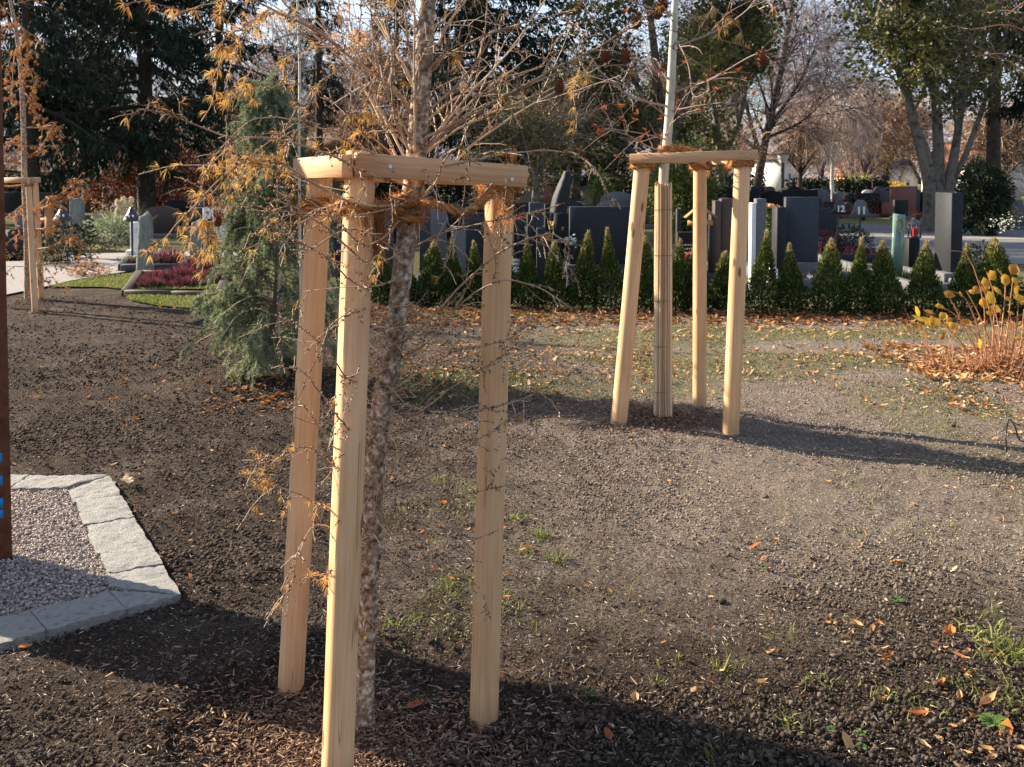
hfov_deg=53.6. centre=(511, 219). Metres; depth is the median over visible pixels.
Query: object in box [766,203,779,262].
gravestone
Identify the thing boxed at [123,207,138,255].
pole lantern
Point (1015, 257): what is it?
cemetery road
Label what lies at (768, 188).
gravestone
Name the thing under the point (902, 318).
fallen leaves
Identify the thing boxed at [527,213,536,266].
gravestone
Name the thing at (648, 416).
bark mulch
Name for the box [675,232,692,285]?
gravestone
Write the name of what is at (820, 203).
gravestone
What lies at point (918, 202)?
gravestone
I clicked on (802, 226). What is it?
gravestone
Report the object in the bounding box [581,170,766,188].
clipped hedge
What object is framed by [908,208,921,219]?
flower bowl
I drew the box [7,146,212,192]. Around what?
house
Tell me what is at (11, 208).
gravestone
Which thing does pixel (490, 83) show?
broadleaf tree
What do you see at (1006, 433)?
bent twig
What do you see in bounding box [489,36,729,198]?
broadleaf tree
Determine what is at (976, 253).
bush
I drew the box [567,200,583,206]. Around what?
gravestone
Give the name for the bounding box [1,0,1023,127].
sky
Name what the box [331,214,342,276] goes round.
gravestone
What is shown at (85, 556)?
gravel bed
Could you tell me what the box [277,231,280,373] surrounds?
bamboo cane
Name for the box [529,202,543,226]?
gravestone
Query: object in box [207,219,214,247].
gravestone
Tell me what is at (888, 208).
gravestone
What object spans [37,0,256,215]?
spruce tree
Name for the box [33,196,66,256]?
wooden grave cross
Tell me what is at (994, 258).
arborvitae
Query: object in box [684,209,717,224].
wooden grave cross
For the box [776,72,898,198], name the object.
birch tree
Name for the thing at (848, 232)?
conifer bush
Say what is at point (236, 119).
broadleaf tree
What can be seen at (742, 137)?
broadleaf tree
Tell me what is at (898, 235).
glass stele
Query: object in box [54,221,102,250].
bush
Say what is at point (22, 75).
larch tree
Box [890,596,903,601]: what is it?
weed
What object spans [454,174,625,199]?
clipped hedge
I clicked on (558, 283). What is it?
arborvitae
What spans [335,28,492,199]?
broadleaf tree
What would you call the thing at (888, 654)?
fallen leaf
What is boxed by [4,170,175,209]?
clipped hedge
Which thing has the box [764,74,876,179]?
broadleaf tree
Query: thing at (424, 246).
gravestone
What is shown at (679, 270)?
arborvitae
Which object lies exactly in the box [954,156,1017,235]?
round evergreen
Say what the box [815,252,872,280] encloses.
kerbed grave
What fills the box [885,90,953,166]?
broadleaf tree
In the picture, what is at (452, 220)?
gravestone
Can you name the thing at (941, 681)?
fallen leaf
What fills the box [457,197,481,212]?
gravestone
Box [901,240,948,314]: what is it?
arborvitae
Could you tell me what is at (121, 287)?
lawn
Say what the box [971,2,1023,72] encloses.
arching twigs
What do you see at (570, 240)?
flower bowl
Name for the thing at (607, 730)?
fallen leaf
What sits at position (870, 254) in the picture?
kerbed grave
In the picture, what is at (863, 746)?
weed
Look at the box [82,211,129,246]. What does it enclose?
bush
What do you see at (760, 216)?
gravestone
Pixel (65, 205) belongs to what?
gravestone
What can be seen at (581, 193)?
gravestone
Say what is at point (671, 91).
young tree
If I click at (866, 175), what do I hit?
bush
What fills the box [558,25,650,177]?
broadleaf tree
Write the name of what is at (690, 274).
arborvitae
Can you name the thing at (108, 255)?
cross path
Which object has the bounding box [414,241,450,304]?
arborvitae
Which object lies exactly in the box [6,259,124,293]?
gravel path
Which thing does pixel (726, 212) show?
gravestone
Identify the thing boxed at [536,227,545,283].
gravestone
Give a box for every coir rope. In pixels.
[4,179,35,187]
[291,179,399,236]
[324,192,429,281]
[383,145,534,235]
[626,163,669,175]
[651,141,711,176]
[718,144,760,177]
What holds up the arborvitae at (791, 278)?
on the ground at (582, 599)
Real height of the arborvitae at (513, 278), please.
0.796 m
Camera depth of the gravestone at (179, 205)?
30.01 m
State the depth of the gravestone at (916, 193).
39.52 m
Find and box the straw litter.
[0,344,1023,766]
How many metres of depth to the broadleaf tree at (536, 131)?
29.88 m
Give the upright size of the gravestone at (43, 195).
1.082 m
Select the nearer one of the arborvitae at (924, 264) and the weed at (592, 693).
the weed at (592, 693)
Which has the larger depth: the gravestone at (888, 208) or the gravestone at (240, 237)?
the gravestone at (888, 208)
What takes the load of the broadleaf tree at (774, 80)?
on the ground at (582, 599)
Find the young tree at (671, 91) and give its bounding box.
[569,0,789,414]
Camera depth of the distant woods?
78.83 m
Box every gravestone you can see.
[4,192,20,215]
[5,229,23,260]
[15,209,22,228]
[33,204,44,237]
[40,193,59,227]
[59,197,69,214]
[69,198,84,242]
[85,215,92,232]
[92,213,101,231]
[100,215,113,232]
[126,222,138,254]
[144,206,182,237]
[163,200,190,229]
[185,195,205,222]
[203,208,226,242]
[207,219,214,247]
[216,194,240,231]
[235,209,248,251]
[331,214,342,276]
[373,200,397,248]
[374,210,393,273]
[419,199,430,272]
[431,208,446,257]
[447,206,467,243]
[452,226,465,273]
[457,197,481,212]
[463,213,483,269]
[513,202,528,224]
[513,219,524,261]
[520,194,531,202]
[526,189,542,201]
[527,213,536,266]
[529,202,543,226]
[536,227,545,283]
[543,186,556,205]
[544,204,549,264]
[566,206,629,275]
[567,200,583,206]
[568,198,582,200]
[580,188,600,203]
[596,200,626,205]
[600,191,630,205]
[623,187,631,194]
[645,192,654,227]
[675,209,680,231]
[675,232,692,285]
[708,214,714,272]
[712,201,720,271]
[714,187,732,197]
[718,198,732,255]
[748,203,755,288]
[749,190,757,202]
[750,186,767,197]
[754,198,765,285]
[759,190,781,214]
[764,186,774,191]
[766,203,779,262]
[772,207,786,274]
[782,190,817,206]
[784,197,821,274]
[787,186,800,189]
[809,196,821,207]
[811,189,829,201]
[818,208,836,240]
[821,187,830,201]
[824,202,841,217]
[832,191,846,201]
[840,202,858,217]
[842,193,852,202]
[853,193,879,216]
[870,186,888,201]
[880,202,892,216]
[889,187,918,216]
[890,200,910,219]
[895,186,919,214]
[903,237,919,267]
[917,190,921,214]
[920,192,922,212]
[925,192,962,282]
[1009,200,1023,229]
[1011,189,1020,199]
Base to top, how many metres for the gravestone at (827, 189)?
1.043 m
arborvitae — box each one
[371,249,391,303]
[409,273,419,302]
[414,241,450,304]
[436,239,469,305]
[462,240,482,305]
[510,265,515,304]
[511,237,546,307]
[538,241,571,307]
[566,230,601,308]
[589,227,623,309]
[637,234,653,310]
[667,237,692,310]
[680,248,712,308]
[707,250,729,310]
[745,229,784,311]
[772,242,812,311]
[805,236,850,313]
[837,236,882,314]
[861,240,907,314]
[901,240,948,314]
[938,242,997,317]
[968,237,1023,318]
[1013,281,1023,316]
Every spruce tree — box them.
[0,0,128,203]
[1,20,86,204]
[4,0,174,212]
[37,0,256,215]
[155,0,302,193]
[286,0,353,155]
[360,0,417,191]
[389,0,600,214]
[939,0,1023,199]
[973,1,1023,129]
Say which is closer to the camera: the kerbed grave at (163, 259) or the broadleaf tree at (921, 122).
the kerbed grave at (163, 259)
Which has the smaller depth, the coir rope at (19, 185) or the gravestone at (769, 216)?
the coir rope at (19, 185)
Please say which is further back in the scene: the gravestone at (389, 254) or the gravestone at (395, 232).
the gravestone at (395, 232)
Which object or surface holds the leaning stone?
on the kerbed grave at (570, 276)
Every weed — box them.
[586,691,596,695]
[827,725,834,731]
[853,728,866,735]
[856,742,866,749]
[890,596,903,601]
[977,712,1010,729]
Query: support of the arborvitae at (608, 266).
on the ground at (582, 599)
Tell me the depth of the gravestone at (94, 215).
29.03 m
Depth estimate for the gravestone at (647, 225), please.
31.03 m
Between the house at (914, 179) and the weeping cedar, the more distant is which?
the house at (914, 179)
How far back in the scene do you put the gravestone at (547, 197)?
49.86 m
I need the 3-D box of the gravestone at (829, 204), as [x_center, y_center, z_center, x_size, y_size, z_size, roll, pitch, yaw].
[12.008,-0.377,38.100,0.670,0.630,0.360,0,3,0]
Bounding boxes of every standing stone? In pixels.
[136,211,153,269]
[188,218,206,262]
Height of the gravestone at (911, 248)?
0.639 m
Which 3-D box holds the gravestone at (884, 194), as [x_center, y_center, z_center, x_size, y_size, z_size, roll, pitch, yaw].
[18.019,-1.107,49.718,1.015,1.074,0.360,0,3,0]
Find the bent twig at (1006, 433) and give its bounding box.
[1005,419,1023,451]
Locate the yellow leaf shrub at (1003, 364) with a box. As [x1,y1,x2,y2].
[902,251,1023,383]
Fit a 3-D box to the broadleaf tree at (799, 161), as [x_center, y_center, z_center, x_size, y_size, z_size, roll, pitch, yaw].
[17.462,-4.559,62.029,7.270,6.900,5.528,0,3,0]
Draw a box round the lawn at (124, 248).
[43,241,129,250]
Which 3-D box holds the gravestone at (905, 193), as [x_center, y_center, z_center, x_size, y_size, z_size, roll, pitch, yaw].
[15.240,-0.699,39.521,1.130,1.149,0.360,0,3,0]
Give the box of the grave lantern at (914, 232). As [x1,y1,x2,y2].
[907,218,921,237]
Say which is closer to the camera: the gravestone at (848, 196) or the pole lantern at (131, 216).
the pole lantern at (131, 216)
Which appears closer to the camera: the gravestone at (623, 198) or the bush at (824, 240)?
the bush at (824, 240)
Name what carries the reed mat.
attached to the young tree at (671, 91)
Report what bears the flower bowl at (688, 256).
on the ground at (582, 599)
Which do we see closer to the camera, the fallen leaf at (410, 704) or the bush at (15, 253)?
the fallen leaf at (410, 704)
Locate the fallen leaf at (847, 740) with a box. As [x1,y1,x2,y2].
[842,730,855,756]
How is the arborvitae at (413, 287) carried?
on the ground at (582, 599)
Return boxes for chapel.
[303,128,392,196]
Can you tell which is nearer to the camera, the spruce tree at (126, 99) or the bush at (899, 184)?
the spruce tree at (126, 99)
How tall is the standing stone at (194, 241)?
0.856 m
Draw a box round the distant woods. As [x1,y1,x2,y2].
[3,75,972,188]
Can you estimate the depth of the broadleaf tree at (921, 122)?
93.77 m
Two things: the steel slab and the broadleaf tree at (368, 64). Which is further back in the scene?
the broadleaf tree at (368, 64)
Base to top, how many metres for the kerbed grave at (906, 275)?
0.332 m
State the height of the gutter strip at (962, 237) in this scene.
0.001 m
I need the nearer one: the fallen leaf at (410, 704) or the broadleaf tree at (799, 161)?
the fallen leaf at (410, 704)
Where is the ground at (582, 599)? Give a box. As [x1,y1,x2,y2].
[0,177,1023,766]
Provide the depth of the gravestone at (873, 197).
39.20 m
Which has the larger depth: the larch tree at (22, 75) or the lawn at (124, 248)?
the lawn at (124, 248)
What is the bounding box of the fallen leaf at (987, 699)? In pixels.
[979,691,996,704]
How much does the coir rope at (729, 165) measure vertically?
0.224 m
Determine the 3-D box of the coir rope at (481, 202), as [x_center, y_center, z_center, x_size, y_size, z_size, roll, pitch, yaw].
[-0.135,-0.080,2.825,0.475,0.264,0.272,-1,3,-18]
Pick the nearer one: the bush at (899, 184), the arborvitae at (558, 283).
the arborvitae at (558, 283)
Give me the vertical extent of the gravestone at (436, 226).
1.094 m
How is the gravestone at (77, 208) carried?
on the lawn at (124, 248)
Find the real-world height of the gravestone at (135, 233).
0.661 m
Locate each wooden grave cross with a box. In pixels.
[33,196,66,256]
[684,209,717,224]
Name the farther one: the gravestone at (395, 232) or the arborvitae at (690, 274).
the gravestone at (395, 232)
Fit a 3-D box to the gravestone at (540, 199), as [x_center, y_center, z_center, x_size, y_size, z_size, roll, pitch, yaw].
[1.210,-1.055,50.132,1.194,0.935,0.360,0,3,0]
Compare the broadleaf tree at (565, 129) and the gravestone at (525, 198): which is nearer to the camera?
the gravestone at (525, 198)
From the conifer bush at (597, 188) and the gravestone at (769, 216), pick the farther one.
the conifer bush at (597, 188)
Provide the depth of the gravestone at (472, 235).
15.43 m
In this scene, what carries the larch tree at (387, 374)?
on the bark mulch at (381, 735)
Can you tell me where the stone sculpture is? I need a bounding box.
[550,171,571,261]
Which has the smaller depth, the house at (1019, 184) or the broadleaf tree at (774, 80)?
the house at (1019, 184)
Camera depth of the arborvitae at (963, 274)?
11.48 m
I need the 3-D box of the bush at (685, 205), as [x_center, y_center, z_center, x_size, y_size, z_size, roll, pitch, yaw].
[4.097,-0.687,23.979,2.012,2.619,2.017,0,3,0]
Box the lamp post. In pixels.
[296,0,301,304]
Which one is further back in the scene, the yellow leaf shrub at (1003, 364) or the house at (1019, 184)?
the house at (1019, 184)
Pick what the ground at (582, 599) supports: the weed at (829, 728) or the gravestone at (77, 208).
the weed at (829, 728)
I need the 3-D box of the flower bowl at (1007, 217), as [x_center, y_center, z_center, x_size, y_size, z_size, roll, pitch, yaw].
[13.268,-0.138,27.011,0.890,0.622,0.938,0,3,0]
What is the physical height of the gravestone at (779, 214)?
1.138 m
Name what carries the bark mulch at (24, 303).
on the ground at (582, 599)
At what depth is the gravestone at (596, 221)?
15.32 m
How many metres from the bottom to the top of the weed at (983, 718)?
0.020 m
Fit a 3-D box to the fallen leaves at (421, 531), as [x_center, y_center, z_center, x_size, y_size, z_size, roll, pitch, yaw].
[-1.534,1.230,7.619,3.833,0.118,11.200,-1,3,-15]
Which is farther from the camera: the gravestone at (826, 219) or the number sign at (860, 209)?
the gravestone at (826, 219)
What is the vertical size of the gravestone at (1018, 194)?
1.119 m
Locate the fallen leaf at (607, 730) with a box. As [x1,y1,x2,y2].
[604,727,612,739]
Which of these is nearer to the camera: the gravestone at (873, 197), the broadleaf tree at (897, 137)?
the gravestone at (873, 197)
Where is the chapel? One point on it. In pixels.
(329, 148)
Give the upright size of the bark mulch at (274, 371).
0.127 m
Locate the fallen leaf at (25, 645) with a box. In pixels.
[19,643,31,646]
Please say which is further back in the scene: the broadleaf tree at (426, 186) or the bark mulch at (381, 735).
the broadleaf tree at (426, 186)
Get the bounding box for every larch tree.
[0,0,101,299]
[109,0,778,730]
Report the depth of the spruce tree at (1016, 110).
30.13 m
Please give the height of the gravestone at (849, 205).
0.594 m
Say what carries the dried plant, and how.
on the ground at (582, 599)
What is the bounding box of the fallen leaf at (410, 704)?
[407,700,422,707]
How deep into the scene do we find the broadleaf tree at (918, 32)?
28.70 m
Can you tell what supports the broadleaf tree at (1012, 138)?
on the ground at (582, 599)
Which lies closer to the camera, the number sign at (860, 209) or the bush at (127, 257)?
the bush at (127, 257)
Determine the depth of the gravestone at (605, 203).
25.11 m
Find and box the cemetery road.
[818,223,1023,263]
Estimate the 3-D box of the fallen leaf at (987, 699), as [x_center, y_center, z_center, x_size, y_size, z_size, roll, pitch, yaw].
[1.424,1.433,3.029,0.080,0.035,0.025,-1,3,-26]
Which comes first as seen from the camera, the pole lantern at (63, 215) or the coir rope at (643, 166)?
the coir rope at (643, 166)
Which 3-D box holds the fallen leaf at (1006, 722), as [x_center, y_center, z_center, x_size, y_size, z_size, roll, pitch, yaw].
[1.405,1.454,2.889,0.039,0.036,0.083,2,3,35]
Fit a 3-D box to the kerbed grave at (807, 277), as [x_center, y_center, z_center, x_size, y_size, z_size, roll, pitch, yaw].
[4.090,0.759,15.429,0.703,0.338,2.689,0,3,0]
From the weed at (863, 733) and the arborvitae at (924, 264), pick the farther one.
the arborvitae at (924, 264)
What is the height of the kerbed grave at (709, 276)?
0.335 m
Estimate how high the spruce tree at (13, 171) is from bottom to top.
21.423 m
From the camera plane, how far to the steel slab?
4.16 m
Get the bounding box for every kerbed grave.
[118,247,188,272]
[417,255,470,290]
[513,259,554,290]
[565,262,623,290]
[667,258,714,287]
[746,263,824,290]
[770,242,890,261]
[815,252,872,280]
[847,264,973,298]
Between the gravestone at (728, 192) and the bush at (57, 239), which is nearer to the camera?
the bush at (57, 239)
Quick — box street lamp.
[776,153,788,188]
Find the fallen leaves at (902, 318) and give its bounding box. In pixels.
[12,304,1023,766]
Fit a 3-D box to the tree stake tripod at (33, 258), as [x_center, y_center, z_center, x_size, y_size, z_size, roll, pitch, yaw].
[-6.131,0.289,12.367,0.687,1.623,1.532,-1,3,-22]
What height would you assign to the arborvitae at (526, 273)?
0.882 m
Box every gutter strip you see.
[840,235,1023,239]
[865,246,1023,250]
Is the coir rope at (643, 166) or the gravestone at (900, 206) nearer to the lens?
the coir rope at (643, 166)
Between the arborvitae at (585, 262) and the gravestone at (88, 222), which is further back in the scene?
the gravestone at (88, 222)
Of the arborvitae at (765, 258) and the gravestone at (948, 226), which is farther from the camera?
the gravestone at (948, 226)
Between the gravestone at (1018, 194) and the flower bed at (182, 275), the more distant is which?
the gravestone at (1018, 194)
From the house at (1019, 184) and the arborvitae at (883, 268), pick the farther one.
the house at (1019, 184)
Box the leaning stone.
[552,213,562,251]
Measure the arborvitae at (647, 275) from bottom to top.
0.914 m
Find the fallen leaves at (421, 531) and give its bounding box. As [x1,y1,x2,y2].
[25,301,992,718]
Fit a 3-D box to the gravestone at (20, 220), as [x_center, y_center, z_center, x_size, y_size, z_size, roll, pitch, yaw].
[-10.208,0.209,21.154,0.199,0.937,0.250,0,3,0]
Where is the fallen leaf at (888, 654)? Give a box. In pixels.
[880,651,893,658]
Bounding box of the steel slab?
[0,12,11,559]
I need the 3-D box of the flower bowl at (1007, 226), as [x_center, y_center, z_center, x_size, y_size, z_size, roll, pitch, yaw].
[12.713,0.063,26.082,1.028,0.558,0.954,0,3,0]
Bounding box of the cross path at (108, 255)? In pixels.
[59,249,290,259]
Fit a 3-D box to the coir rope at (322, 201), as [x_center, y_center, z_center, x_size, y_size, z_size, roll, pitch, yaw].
[-0.483,-0.019,2.942,0.232,0.211,0.514,-2,3,-42]
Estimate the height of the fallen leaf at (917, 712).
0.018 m
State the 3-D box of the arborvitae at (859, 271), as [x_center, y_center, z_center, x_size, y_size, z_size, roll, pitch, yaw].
[4.045,0.628,11.754,0.519,0.920,0.512,0,3,0]
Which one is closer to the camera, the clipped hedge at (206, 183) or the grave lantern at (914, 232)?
the grave lantern at (914, 232)
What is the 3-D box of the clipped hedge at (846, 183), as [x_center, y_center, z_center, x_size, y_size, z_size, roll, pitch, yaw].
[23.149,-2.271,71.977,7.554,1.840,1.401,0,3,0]
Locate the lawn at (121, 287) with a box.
[49,274,215,288]
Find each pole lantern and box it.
[53,207,71,254]
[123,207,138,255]
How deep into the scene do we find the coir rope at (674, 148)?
6.44 m
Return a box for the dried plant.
[63,261,117,277]
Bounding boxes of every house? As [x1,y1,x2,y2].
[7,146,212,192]
[752,158,803,190]
[825,161,862,179]
[867,159,921,185]
[915,142,1023,194]
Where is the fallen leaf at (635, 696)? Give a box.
[631,691,638,701]
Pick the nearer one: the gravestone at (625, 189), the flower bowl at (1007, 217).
the flower bowl at (1007, 217)
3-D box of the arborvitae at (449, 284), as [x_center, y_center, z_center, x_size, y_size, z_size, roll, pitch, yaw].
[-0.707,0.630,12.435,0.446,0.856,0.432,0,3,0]
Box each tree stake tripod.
[4,177,44,312]
[278,150,527,766]
[611,149,757,434]
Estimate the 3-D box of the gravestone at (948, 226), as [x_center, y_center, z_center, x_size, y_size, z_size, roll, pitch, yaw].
[6.157,0.295,14.281,0.422,1.364,0.710,0,3,0]
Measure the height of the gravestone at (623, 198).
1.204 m
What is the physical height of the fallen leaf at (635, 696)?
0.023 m
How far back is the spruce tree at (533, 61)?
34.94 m
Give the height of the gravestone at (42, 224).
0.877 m
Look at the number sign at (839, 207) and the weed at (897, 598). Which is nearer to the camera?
the weed at (897, 598)
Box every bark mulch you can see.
[7,292,142,315]
[49,615,761,766]
[89,354,477,417]
[550,396,808,456]
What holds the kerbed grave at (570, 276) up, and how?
on the ground at (582, 599)
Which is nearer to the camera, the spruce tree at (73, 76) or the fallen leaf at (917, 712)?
the fallen leaf at (917, 712)
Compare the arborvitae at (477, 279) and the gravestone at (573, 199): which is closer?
the arborvitae at (477, 279)
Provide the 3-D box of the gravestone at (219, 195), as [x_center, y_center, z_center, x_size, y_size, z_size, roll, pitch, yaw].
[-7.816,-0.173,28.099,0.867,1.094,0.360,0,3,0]
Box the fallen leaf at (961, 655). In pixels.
[952,651,966,657]
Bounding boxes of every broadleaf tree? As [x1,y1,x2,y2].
[204,52,341,166]
[231,2,372,151]
[307,8,412,149]
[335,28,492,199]
[443,44,634,201]
[462,65,574,202]
[489,0,811,200]
[489,35,620,192]
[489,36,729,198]
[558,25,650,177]
[640,42,720,172]
[647,0,810,186]
[683,107,784,186]
[744,99,855,189]
[749,41,847,179]
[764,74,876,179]
[802,65,900,185]
[815,0,1023,231]
[828,75,931,178]
[851,75,951,182]
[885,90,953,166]
[943,90,1023,191]
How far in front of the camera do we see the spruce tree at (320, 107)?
51.65 m
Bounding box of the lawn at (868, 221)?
[839,220,1002,226]
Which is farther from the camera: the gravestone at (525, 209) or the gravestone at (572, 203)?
the gravestone at (525, 209)
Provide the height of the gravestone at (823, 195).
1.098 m
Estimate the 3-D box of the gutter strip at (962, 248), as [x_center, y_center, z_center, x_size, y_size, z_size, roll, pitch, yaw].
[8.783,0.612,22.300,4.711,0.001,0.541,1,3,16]
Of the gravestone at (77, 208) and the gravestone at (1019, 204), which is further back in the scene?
the gravestone at (1019, 204)
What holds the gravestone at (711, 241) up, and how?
on the ground at (582, 599)
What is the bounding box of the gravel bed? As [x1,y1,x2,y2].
[0,474,180,652]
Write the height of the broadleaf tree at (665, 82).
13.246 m
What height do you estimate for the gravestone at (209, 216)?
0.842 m
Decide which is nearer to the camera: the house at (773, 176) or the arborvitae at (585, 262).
the arborvitae at (585, 262)
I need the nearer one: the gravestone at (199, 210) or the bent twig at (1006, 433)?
the bent twig at (1006, 433)
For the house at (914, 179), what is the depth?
99.92 m
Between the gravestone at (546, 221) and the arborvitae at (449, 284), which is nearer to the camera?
the arborvitae at (449, 284)
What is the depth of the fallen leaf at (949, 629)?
3.45 m
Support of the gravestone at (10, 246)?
on the ground at (582, 599)
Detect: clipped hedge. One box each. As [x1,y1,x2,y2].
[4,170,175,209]
[159,168,305,205]
[340,182,473,202]
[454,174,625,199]
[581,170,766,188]
[784,176,892,193]
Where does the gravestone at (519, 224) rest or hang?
on the ground at (582, 599)
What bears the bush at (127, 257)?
on the ground at (582, 599)
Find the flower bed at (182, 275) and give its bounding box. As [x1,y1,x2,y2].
[121,248,233,296]
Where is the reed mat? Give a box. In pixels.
[652,181,672,420]
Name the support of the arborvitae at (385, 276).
on the ground at (582, 599)
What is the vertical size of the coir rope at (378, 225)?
0.297 m
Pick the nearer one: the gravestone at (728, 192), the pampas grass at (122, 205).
the pampas grass at (122, 205)
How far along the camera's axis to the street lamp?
59.81 m
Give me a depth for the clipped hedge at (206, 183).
51.72 m
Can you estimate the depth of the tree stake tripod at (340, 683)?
2.88 m
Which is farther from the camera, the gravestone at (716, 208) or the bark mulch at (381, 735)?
the gravestone at (716, 208)
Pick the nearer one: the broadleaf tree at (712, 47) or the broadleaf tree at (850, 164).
the broadleaf tree at (712, 47)
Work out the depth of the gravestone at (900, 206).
37.02 m
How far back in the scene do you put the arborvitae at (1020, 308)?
11.37 m
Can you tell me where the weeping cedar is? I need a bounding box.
[177,66,341,388]
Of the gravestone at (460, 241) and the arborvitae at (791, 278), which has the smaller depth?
the arborvitae at (791, 278)
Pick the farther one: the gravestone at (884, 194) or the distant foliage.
the distant foliage
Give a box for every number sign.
[830,200,848,243]
[849,200,871,239]
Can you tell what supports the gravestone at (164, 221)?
on the ground at (582, 599)
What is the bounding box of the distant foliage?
[4,111,976,193]
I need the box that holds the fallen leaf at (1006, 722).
[997,718,1012,738]
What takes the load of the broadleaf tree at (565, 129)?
on the ground at (582, 599)
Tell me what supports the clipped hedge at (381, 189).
on the ground at (582, 599)
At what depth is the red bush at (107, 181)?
36.65 m
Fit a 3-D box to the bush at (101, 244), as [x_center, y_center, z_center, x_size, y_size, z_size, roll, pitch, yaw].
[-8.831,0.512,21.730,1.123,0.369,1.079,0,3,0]
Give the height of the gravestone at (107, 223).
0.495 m
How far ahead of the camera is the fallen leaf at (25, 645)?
3.41 m
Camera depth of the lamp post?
7.57 m
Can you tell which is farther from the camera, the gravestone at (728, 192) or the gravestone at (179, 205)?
the gravestone at (728, 192)
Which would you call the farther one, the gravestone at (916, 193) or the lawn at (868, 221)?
the gravestone at (916, 193)
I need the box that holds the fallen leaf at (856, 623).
[849,617,863,627]
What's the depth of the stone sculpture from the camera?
18.90 m
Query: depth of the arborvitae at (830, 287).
11.67 m
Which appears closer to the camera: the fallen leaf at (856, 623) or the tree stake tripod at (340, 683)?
the tree stake tripod at (340, 683)
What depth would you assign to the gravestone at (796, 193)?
31.43 m
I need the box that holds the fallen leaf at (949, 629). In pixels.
[944,624,955,636]
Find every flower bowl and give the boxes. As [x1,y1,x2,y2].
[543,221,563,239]
[560,234,581,254]
[685,251,691,269]
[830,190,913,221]
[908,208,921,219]
[985,212,1022,232]
[1002,207,1020,221]
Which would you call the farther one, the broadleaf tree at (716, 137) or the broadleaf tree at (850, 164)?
the broadleaf tree at (850, 164)
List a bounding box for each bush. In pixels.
[6,246,23,260]
[21,231,91,264]
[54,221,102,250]
[72,236,127,251]
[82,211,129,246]
[85,166,156,213]
[109,146,232,206]
[117,254,134,263]
[581,166,618,205]
[646,136,726,242]
[818,223,874,253]
[818,229,851,253]
[839,172,872,191]
[883,180,905,186]
[962,239,1008,275]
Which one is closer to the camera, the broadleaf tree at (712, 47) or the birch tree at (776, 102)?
the broadleaf tree at (712, 47)
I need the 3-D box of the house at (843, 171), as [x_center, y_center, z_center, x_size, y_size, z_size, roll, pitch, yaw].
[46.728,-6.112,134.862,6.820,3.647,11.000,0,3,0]
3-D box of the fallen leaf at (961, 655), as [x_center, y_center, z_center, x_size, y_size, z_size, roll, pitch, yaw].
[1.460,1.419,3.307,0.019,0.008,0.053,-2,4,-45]
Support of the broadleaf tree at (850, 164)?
on the ground at (582, 599)
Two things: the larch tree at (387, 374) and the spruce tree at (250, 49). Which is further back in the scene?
the spruce tree at (250, 49)
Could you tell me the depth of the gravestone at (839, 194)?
50.56 m
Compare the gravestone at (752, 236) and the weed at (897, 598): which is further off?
the gravestone at (752, 236)
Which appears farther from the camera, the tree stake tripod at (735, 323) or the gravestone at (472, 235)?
the gravestone at (472, 235)
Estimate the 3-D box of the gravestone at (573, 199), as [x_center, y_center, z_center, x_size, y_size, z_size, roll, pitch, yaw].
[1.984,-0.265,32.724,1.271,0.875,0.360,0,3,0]
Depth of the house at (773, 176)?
94.95 m
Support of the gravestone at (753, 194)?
on the ground at (582, 599)
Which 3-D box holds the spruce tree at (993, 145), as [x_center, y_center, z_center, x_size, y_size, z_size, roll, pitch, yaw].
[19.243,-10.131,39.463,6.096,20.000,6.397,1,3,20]
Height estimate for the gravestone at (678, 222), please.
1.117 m
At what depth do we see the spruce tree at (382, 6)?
64.86 m
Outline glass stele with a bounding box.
[891,214,908,278]
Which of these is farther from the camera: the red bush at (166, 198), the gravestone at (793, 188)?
the gravestone at (793, 188)
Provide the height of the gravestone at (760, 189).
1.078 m
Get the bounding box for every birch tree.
[630,0,909,185]
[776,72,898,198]
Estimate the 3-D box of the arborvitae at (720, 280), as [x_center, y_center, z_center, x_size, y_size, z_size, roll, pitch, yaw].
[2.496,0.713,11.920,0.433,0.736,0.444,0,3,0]
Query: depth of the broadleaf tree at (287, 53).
59.38 m
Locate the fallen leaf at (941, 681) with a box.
[938,679,944,686]
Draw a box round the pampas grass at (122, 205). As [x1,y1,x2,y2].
[89,196,157,242]
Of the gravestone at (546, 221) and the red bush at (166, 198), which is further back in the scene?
the red bush at (166, 198)
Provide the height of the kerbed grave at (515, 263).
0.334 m
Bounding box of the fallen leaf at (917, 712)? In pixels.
[905,710,930,714]

